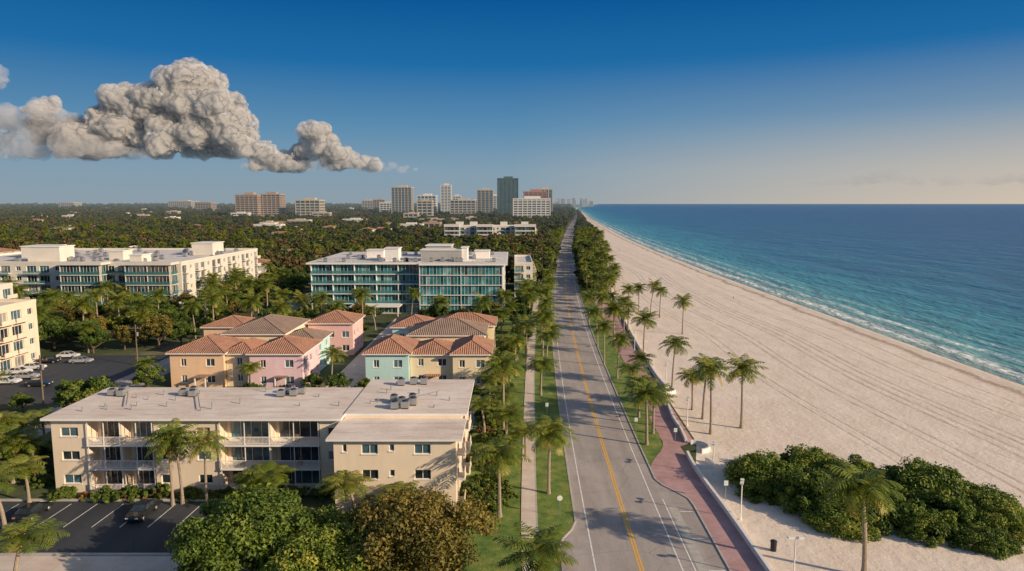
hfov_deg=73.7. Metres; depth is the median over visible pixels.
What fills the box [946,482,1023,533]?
sea grape bush
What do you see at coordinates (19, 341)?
window frames
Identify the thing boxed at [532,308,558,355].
palm tree
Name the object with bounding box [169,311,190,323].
broadleaf tree
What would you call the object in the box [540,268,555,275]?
palm tree
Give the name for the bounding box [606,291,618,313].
palm tree
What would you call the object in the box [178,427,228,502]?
palm tree
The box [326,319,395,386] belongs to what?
driveway
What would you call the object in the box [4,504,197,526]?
parking lines
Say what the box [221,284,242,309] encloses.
palm tree
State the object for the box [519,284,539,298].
palm tree
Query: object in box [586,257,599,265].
palm tree
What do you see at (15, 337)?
balconies
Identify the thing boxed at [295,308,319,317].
broadleaf tree
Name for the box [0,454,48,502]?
palm tree
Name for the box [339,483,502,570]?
broadleaf tree
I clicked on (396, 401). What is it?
roof units
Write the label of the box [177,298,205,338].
palm tree
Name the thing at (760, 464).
sea grape bush
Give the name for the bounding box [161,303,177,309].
broadleaf tree
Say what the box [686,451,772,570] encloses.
beach wall
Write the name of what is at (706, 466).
beach wall
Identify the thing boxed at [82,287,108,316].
palm tree
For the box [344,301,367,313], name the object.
broadleaf tree
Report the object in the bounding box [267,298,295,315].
palm tree
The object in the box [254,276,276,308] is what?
palm tree
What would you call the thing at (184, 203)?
floor slabs
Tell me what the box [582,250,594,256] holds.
palm tree
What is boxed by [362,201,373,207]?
glazing
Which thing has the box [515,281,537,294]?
palm tree
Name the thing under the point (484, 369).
palm tree
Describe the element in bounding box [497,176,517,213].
green glass tower
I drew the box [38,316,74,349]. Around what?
broadleaf tree
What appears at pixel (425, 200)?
roof
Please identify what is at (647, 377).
palm tree
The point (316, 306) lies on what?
palm tree
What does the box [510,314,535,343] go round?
palm tree
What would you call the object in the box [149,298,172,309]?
broadleaf tree
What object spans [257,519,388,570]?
broadleaf tree
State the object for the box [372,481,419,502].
palm tree
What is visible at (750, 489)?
sea grape bush
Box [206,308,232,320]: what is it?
broadleaf tree
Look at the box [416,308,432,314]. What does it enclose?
broadleaf tree
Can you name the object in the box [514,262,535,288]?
balconies
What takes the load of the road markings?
on the road
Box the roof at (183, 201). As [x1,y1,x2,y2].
[168,200,198,201]
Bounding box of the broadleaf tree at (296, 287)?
[291,284,302,291]
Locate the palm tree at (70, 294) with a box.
[60,290,79,321]
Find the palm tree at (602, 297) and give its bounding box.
[591,291,610,320]
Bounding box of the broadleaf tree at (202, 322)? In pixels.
[196,316,215,327]
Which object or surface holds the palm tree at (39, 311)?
on the ground at (836, 386)
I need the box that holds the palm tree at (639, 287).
[632,282,645,311]
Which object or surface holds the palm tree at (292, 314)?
on the ground at (836, 386)
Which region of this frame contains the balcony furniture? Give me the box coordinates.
[104,434,302,488]
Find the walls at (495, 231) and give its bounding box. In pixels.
[460,227,513,235]
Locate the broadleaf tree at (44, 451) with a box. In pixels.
[36,437,52,464]
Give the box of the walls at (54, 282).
[0,250,257,308]
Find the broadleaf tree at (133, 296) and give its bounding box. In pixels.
[123,292,150,307]
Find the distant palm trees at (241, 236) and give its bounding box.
[0,215,557,257]
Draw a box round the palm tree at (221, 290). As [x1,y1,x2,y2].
[211,288,228,300]
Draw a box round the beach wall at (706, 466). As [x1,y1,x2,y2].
[696,457,712,469]
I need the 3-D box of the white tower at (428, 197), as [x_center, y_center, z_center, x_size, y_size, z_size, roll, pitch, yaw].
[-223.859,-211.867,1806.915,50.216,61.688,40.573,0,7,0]
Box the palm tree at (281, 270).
[272,264,290,288]
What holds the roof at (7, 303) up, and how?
on the walls at (25, 328)
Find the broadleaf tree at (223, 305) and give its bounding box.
[208,301,227,313]
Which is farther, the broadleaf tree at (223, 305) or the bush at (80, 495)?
the broadleaf tree at (223, 305)
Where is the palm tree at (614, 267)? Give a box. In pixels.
[607,264,618,288]
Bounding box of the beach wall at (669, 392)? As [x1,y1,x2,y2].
[662,387,675,393]
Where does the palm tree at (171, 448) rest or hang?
on the ground at (836, 386)
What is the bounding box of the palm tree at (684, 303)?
[671,293,693,333]
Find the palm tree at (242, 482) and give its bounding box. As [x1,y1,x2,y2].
[230,464,287,493]
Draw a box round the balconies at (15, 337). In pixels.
[0,316,31,358]
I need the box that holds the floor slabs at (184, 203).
[169,203,194,208]
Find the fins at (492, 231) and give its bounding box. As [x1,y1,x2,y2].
[444,227,535,235]
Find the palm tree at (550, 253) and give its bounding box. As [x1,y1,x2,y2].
[543,251,555,259]
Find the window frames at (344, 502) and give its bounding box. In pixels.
[60,421,466,505]
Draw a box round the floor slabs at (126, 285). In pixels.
[59,273,178,314]
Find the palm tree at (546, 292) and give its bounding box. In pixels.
[537,287,553,301]
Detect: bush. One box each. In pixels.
[28,473,55,490]
[45,488,66,499]
[46,467,54,473]
[46,490,71,500]
[50,490,76,501]
[51,485,77,495]
[78,491,93,499]
[78,494,91,501]
[90,485,112,502]
[103,490,123,503]
[109,490,124,501]
[113,485,140,502]
[127,489,144,499]
[140,488,161,498]
[141,482,170,499]
[162,490,174,496]
[175,485,202,502]
[198,489,217,499]
[204,490,218,499]
[217,489,236,498]
[218,486,234,501]
[269,483,292,493]
[289,485,298,495]
[297,486,315,496]
[312,492,330,500]
[316,483,334,498]
[331,510,345,524]
[459,482,485,498]
[467,449,476,455]
[467,451,481,462]
[469,475,493,489]
[472,431,488,443]
[473,407,484,416]
[474,463,490,472]
[475,455,491,463]
[476,425,492,432]
[478,495,501,514]
[479,472,496,484]
[480,415,497,427]
[484,493,509,510]
[486,474,512,489]
[488,430,504,439]
[493,486,509,497]
[500,438,517,449]
[501,487,519,499]
[722,448,809,500]
[734,472,779,504]
[772,466,852,518]
[776,443,842,471]
[797,491,888,543]
[818,453,894,495]
[852,480,927,535]
[879,454,985,510]
[890,505,960,548]
[914,487,989,538]
[945,519,1023,560]
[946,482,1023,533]
[972,497,1023,542]
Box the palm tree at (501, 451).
[469,435,531,517]
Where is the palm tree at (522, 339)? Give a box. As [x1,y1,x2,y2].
[500,336,527,359]
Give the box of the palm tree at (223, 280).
[219,277,238,284]
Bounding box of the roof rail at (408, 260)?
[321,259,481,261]
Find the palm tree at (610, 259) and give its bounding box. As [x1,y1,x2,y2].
[604,255,615,264]
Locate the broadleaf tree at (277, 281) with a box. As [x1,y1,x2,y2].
[272,278,280,290]
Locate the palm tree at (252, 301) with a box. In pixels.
[236,289,264,316]
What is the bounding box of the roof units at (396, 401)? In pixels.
[107,376,440,409]
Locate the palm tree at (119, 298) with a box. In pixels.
[104,290,131,339]
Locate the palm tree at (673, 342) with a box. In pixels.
[658,335,691,386]
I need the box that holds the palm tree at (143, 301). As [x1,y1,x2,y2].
[129,296,157,339]
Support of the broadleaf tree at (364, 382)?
on the ground at (836, 386)
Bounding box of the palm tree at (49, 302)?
[36,297,61,336]
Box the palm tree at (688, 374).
[675,367,703,409]
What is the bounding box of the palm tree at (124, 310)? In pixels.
[108,303,137,316]
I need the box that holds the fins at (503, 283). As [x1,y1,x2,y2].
[310,265,504,312]
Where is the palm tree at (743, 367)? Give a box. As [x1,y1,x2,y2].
[723,352,768,428]
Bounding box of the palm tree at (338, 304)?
[327,299,348,309]
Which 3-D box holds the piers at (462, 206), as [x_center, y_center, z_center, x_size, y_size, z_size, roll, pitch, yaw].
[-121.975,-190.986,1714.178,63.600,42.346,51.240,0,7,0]
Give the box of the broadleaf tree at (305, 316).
[300,314,313,318]
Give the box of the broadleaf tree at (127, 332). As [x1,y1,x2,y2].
[111,325,138,349]
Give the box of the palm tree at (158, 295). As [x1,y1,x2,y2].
[144,285,171,308]
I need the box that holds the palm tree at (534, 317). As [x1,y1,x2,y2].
[530,311,549,341]
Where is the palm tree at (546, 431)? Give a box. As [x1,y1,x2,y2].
[527,415,578,493]
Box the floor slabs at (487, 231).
[444,230,535,234]
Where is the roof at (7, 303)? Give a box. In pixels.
[0,299,35,309]
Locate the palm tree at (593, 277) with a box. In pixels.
[587,271,600,284]
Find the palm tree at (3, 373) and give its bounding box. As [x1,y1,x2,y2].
[0,365,10,381]
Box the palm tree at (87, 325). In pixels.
[70,320,102,352]
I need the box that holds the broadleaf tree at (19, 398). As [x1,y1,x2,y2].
[7,391,34,411]
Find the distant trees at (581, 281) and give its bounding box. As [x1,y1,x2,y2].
[571,209,614,290]
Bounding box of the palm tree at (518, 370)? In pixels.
[492,357,526,392]
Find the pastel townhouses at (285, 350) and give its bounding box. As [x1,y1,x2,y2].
[165,310,364,386]
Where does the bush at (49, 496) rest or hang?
on the ground at (836, 386)
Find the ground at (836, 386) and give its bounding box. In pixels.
[0,204,1023,570]
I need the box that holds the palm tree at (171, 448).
[144,429,196,505]
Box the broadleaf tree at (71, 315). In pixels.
[53,304,86,323]
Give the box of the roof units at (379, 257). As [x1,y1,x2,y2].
[323,251,495,261]
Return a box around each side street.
[21,294,311,438]
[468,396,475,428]
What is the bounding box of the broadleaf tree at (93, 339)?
[78,330,111,352]
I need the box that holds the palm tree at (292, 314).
[285,310,302,316]
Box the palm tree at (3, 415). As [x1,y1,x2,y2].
[0,411,26,433]
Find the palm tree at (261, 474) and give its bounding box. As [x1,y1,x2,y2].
[234,461,296,491]
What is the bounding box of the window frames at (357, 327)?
[180,327,361,384]
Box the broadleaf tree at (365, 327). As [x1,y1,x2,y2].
[363,323,369,330]
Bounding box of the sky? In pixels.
[0,0,1023,203]
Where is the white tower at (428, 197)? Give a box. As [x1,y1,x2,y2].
[417,194,437,212]
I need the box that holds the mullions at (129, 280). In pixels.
[63,265,178,307]
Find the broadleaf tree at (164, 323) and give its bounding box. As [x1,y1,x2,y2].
[136,313,172,348]
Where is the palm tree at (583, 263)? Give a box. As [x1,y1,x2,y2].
[576,260,587,269]
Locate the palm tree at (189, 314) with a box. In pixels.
[177,302,208,326]
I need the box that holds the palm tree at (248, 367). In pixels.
[236,361,263,382]
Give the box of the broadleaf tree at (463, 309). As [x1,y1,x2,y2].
[448,306,470,313]
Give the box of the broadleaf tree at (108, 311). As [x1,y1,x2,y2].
[104,299,131,315]
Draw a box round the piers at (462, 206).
[450,201,476,212]
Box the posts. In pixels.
[86,421,320,488]
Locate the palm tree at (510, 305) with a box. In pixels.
[499,299,519,325]
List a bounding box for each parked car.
[0,376,21,384]
[5,366,32,374]
[11,501,53,521]
[13,371,39,378]
[23,362,46,369]
[24,378,53,387]
[36,356,61,362]
[56,351,80,357]
[69,356,93,363]
[123,499,159,521]
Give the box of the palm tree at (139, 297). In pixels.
[132,295,151,304]
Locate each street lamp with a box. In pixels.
[686,397,689,425]
[712,440,715,474]
[739,478,743,519]
[787,536,803,570]
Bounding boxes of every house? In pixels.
[0,248,20,253]
[258,258,271,274]
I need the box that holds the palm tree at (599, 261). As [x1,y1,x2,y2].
[594,259,605,266]
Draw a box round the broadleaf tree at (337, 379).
[325,372,352,386]
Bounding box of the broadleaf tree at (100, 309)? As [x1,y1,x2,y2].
[92,304,106,315]
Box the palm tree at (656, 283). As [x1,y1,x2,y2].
[647,278,662,312]
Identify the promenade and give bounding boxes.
[595,296,764,570]
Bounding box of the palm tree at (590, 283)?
[585,280,599,287]
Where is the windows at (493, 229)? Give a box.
[460,228,513,235]
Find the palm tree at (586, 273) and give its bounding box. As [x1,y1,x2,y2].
[580,268,591,290]
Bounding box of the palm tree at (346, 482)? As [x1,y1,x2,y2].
[314,470,375,507]
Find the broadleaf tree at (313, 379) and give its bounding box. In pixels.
[300,372,323,386]
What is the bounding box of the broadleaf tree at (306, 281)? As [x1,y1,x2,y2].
[302,276,310,290]
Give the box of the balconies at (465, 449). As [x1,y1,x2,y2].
[86,414,471,503]
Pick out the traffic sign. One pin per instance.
(559, 498)
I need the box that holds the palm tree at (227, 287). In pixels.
[217,283,235,304]
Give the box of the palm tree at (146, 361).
[129,355,159,386]
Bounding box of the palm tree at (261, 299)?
[251,285,273,310]
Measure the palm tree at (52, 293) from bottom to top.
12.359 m
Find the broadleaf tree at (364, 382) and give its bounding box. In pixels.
[356,377,370,386]
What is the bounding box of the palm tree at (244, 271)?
[234,268,250,285]
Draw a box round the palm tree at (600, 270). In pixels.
[592,264,609,275]
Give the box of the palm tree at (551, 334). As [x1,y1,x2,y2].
[535,326,564,356]
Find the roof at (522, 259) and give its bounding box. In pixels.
[514,255,532,263]
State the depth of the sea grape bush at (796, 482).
80.31 m
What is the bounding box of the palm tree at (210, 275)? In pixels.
[203,271,221,285]
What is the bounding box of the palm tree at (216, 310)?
[200,303,223,314]
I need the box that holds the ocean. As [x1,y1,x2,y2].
[577,204,1023,385]
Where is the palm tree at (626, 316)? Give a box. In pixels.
[612,309,632,332]
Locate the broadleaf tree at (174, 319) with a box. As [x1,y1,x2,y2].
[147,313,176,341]
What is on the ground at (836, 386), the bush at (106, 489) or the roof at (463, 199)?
the bush at (106, 489)
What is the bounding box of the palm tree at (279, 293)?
[269,286,293,305]
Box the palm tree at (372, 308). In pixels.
[361,305,380,329]
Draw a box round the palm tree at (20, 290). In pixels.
[13,284,31,298]
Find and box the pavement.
[0,556,248,570]
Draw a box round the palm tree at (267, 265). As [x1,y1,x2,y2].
[260,261,274,273]
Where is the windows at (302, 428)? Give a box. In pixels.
[61,421,430,502]
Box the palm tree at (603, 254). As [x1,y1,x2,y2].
[600,252,609,258]
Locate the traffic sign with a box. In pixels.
[557,495,562,516]
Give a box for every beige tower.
[295,198,324,215]
[391,185,413,212]
[540,187,552,211]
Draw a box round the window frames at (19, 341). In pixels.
[0,309,36,370]
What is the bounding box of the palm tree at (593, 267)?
[588,266,598,275]
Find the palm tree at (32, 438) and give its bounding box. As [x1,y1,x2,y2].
[1,430,52,477]
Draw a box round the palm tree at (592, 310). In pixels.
[582,305,605,345]
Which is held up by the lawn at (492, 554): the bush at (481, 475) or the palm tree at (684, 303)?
the bush at (481, 475)
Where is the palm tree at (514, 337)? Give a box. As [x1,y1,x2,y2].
[501,333,528,360]
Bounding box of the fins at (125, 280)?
[59,266,172,314]
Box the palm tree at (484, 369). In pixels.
[479,358,513,399]
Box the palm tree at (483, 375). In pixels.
[474,370,500,401]
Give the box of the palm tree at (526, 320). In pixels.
[510,316,539,348]
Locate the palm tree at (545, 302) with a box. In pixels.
[537,293,558,325]
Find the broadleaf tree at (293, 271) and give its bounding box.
[284,267,306,276]
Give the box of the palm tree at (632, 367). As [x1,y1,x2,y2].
[614,360,648,398]
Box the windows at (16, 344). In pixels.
[0,308,34,371]
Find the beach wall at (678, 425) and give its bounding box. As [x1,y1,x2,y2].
[663,392,686,442]
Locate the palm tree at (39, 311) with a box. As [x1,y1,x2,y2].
[36,301,53,321]
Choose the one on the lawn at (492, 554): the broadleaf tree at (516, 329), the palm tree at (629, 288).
the broadleaf tree at (516, 329)
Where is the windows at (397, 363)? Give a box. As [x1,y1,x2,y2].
[374,334,486,382]
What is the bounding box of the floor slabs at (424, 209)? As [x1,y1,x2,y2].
[418,203,432,215]
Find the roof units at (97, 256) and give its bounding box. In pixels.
[14,247,238,260]
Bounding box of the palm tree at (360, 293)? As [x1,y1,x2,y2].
[349,287,373,331]
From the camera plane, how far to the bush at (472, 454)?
95.71 m
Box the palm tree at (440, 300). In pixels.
[428,294,452,308]
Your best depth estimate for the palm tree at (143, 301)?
179.13 m
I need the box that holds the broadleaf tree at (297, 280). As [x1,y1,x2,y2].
[282,275,304,292]
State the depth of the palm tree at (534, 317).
177.29 m
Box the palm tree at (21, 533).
[0,514,69,570]
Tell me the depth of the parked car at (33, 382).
134.44 m
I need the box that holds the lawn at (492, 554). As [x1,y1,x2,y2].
[459,315,530,570]
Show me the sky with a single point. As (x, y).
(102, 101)
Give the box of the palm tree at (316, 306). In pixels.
[307,295,327,307]
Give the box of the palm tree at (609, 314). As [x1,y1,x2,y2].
[603,304,625,338]
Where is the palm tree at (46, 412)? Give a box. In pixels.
[24,407,52,440]
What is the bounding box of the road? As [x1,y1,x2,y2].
[552,214,728,570]
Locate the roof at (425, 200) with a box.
[417,200,433,201]
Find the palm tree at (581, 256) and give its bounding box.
[578,253,586,260]
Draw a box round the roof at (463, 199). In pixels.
[450,198,476,200]
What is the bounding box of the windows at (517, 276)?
[515,266,529,295]
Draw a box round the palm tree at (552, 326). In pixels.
[537,320,565,347]
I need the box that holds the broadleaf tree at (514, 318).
[511,313,534,325]
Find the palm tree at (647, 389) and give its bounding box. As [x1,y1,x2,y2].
[617,378,670,444]
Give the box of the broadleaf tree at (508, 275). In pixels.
[505,272,513,282]
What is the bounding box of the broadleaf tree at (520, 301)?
[512,298,532,307]
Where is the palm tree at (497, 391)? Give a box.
[475,382,518,415]
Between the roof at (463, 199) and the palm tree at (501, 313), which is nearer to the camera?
the palm tree at (501, 313)
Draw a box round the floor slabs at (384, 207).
[380,203,390,211]
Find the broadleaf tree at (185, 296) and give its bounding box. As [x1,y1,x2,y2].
[171,293,197,307]
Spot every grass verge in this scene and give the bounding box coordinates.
[535,299,573,541]
[578,285,662,466]
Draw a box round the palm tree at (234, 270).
[229,267,244,275]
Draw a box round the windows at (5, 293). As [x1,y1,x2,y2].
[3,289,9,296]
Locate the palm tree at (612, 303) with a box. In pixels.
[601,299,626,338]
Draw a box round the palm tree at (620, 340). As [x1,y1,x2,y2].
[608,330,634,377]
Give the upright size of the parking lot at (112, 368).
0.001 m
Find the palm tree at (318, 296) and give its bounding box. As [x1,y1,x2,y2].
[307,291,332,312]
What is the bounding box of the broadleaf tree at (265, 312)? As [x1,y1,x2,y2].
[255,309,283,317]
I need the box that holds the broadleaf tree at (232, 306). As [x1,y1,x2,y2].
[227,301,246,314]
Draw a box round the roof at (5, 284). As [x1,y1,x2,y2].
[0,283,12,286]
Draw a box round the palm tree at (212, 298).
[198,289,224,319]
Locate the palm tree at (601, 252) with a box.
[597,249,608,256]
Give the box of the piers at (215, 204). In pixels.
[197,203,216,209]
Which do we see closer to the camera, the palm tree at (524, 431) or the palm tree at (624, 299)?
the palm tree at (524, 431)
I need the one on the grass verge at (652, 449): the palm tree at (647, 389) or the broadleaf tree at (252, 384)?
the palm tree at (647, 389)
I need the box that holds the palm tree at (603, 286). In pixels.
[592,282,610,316]
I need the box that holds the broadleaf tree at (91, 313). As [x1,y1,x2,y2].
[75,303,95,317]
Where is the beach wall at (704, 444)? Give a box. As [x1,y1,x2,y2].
[690,440,709,452]
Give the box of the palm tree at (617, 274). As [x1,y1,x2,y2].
[609,270,620,290]
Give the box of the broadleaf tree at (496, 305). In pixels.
[481,301,501,317]
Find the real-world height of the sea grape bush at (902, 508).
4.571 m
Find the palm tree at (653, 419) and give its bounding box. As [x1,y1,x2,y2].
[636,382,676,433]
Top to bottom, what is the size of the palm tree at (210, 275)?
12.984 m
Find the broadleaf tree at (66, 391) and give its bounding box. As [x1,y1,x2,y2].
[52,375,117,407]
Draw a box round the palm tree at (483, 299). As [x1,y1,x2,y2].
[471,291,493,313]
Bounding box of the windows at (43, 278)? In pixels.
[1,252,256,299]
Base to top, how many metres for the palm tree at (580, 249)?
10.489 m
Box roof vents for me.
[81,385,449,411]
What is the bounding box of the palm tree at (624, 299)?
[615,295,632,325]
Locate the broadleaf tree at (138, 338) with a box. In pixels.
[133,330,150,343]
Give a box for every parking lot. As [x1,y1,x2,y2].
[0,355,169,403]
[0,501,241,552]
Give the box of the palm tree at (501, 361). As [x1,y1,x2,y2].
[478,350,523,429]
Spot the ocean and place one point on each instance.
(945, 280)
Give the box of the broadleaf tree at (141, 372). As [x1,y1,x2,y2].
[131,365,166,386]
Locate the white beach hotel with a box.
[513,196,550,217]
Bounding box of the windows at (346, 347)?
[181,330,354,382]
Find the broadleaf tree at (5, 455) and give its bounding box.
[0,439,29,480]
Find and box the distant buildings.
[32,197,592,228]
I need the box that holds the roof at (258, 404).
[40,379,474,441]
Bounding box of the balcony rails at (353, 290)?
[310,279,418,290]
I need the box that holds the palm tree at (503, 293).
[494,288,513,325]
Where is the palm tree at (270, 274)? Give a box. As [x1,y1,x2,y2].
[262,272,279,301]
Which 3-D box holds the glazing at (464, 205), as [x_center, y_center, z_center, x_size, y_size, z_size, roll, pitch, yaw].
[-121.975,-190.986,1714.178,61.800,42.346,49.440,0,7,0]
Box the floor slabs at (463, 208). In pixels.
[451,203,474,213]
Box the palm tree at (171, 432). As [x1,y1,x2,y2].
[142,418,202,504]
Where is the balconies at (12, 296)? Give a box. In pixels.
[3,294,17,298]
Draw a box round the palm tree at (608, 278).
[600,271,619,287]
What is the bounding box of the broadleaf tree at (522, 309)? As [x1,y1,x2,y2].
[507,303,532,319]
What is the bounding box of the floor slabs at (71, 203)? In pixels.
[59,203,81,204]
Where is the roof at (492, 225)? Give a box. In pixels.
[444,224,535,226]
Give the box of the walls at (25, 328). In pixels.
[0,303,40,373]
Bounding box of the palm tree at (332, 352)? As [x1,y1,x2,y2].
[317,346,346,386]
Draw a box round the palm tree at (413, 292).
[404,287,421,314]
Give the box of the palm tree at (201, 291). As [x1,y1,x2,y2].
[195,288,215,316]
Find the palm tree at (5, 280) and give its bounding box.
[0,277,19,290]
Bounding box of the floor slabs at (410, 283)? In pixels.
[308,267,505,313]
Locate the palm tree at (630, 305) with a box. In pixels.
[620,300,639,331]
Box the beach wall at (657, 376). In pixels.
[611,288,665,383]
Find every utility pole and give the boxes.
[32,355,46,405]
[129,325,140,360]
[203,302,209,323]
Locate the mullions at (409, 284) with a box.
[315,265,503,312]
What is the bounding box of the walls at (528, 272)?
[514,264,532,296]
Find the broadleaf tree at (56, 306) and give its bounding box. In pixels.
[43,302,65,314]
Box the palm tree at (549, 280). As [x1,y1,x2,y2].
[538,277,558,288]
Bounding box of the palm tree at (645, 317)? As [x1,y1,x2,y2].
[630,307,658,349]
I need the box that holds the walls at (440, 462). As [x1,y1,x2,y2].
[51,413,468,512]
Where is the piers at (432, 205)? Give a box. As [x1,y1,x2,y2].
[417,202,433,215]
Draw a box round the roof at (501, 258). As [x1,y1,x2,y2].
[306,252,507,264]
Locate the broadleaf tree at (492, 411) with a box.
[485,401,500,416]
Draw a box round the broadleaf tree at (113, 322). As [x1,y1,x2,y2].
[106,312,135,330]
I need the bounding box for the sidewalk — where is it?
[521,280,540,570]
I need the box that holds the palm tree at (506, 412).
[486,401,532,435]
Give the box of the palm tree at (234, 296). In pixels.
[223,291,243,302]
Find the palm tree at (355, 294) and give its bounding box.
[348,287,367,301]
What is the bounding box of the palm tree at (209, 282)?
[199,275,222,314]
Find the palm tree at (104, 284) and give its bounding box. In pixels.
[94,280,115,298]
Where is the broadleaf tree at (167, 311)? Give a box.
[156,308,176,315]
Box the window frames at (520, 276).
[514,266,522,292]
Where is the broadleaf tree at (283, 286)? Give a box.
[274,284,292,293]
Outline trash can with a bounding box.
[770,539,776,551]
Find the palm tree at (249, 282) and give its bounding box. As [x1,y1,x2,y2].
[238,275,258,312]
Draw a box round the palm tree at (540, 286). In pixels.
[536,284,550,297]
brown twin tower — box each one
[235,192,260,215]
[258,192,285,216]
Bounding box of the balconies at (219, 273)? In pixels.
[0,255,260,303]
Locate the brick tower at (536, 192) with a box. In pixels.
[523,189,546,197]
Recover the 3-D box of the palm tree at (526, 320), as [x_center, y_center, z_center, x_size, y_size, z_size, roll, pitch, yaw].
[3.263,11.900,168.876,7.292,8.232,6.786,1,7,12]
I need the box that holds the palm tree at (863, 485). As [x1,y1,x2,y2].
[815,461,905,570]
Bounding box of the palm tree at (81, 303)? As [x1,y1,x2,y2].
[66,291,98,320]
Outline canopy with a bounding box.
[349,304,401,316]
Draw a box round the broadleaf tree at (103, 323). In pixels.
[81,314,107,330]
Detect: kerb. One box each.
[0,499,222,555]
[533,296,539,530]
[551,260,575,549]
[574,261,731,570]
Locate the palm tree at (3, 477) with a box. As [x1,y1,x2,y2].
[0,461,28,528]
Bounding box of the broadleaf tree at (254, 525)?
[164,482,350,570]
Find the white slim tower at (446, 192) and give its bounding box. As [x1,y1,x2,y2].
[440,183,451,211]
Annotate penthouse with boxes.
[19,241,223,260]
[366,244,490,260]
[456,222,527,225]
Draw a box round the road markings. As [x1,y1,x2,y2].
[555,230,724,570]
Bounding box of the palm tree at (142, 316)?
[129,310,153,341]
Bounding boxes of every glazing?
[60,264,177,311]
[169,202,194,206]
[195,204,215,209]
[311,264,502,312]
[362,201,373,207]
[374,200,385,209]
[380,204,390,210]
[418,202,432,216]
[445,227,534,237]
[450,201,474,214]
[494,196,496,208]
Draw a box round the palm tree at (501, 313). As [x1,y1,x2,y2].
[489,307,512,333]
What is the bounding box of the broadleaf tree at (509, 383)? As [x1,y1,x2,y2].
[486,379,513,397]
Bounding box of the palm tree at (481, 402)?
[468,393,501,432]
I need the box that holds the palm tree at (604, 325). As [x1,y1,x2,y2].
[592,315,619,365]
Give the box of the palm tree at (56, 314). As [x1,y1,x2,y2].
[41,310,66,337]
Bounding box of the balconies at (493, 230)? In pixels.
[460,229,536,234]
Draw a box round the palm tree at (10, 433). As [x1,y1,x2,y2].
[0,421,39,483]
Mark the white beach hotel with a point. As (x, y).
(529, 206)
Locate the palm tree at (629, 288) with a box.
[618,282,637,299]
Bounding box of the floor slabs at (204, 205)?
[195,203,215,210]
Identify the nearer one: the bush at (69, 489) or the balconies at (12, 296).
the bush at (69, 489)
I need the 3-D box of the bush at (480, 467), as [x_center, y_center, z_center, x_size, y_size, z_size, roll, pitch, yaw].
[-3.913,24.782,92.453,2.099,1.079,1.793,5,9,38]
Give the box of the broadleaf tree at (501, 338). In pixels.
[497,331,524,350]
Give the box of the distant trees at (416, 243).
[0,203,597,282]
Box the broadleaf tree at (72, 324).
[63,318,100,347]
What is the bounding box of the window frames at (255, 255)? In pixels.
[1,252,256,299]
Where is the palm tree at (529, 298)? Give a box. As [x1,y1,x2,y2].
[520,291,538,314]
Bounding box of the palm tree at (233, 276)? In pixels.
[223,271,246,288]
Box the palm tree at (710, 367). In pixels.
[690,357,730,434]
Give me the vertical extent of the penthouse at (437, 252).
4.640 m
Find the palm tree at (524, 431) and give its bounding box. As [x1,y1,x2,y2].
[501,420,539,456]
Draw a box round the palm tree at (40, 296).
[34,290,47,299]
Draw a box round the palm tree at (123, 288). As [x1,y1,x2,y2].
[114,284,131,303]
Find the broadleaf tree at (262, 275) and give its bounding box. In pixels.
[258,273,276,277]
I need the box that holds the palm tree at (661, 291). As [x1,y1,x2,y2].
[652,285,669,317]
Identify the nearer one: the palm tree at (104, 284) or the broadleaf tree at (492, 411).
the broadleaf tree at (492, 411)
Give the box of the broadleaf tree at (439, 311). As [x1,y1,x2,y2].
[424,304,449,317]
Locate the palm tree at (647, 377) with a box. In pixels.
[624,372,659,417]
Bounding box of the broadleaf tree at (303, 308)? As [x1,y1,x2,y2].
[294,306,313,311]
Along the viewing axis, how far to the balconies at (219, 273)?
237.34 m
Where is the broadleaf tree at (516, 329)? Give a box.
[510,325,532,338]
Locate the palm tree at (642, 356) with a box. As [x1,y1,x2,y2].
[627,348,656,375]
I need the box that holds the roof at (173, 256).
[0,248,257,264]
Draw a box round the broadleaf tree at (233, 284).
[221,283,244,289]
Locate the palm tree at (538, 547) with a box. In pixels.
[493,521,578,570]
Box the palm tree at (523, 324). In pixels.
[513,320,540,355]
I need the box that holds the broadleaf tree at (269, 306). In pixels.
[260,301,290,311]
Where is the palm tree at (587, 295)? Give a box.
[579,291,598,325]
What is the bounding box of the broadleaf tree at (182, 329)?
[167,321,196,345]
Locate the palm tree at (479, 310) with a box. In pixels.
[471,304,491,312]
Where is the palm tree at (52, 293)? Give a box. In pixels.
[41,288,67,303]
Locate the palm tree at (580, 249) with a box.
[576,246,584,252]
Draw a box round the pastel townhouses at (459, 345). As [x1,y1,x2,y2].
[361,312,497,388]
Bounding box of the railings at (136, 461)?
[86,436,319,491]
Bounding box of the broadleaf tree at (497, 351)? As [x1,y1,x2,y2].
[494,345,519,359]
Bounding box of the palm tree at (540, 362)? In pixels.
[526,355,558,394]
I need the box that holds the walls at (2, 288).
[0,285,13,298]
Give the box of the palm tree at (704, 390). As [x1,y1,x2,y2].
[689,353,725,419]
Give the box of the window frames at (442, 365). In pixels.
[373,333,495,384]
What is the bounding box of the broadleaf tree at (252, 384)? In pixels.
[242,382,257,386]
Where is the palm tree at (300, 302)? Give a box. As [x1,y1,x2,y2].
[291,289,312,313]
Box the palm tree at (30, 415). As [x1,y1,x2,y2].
[2,411,46,431]

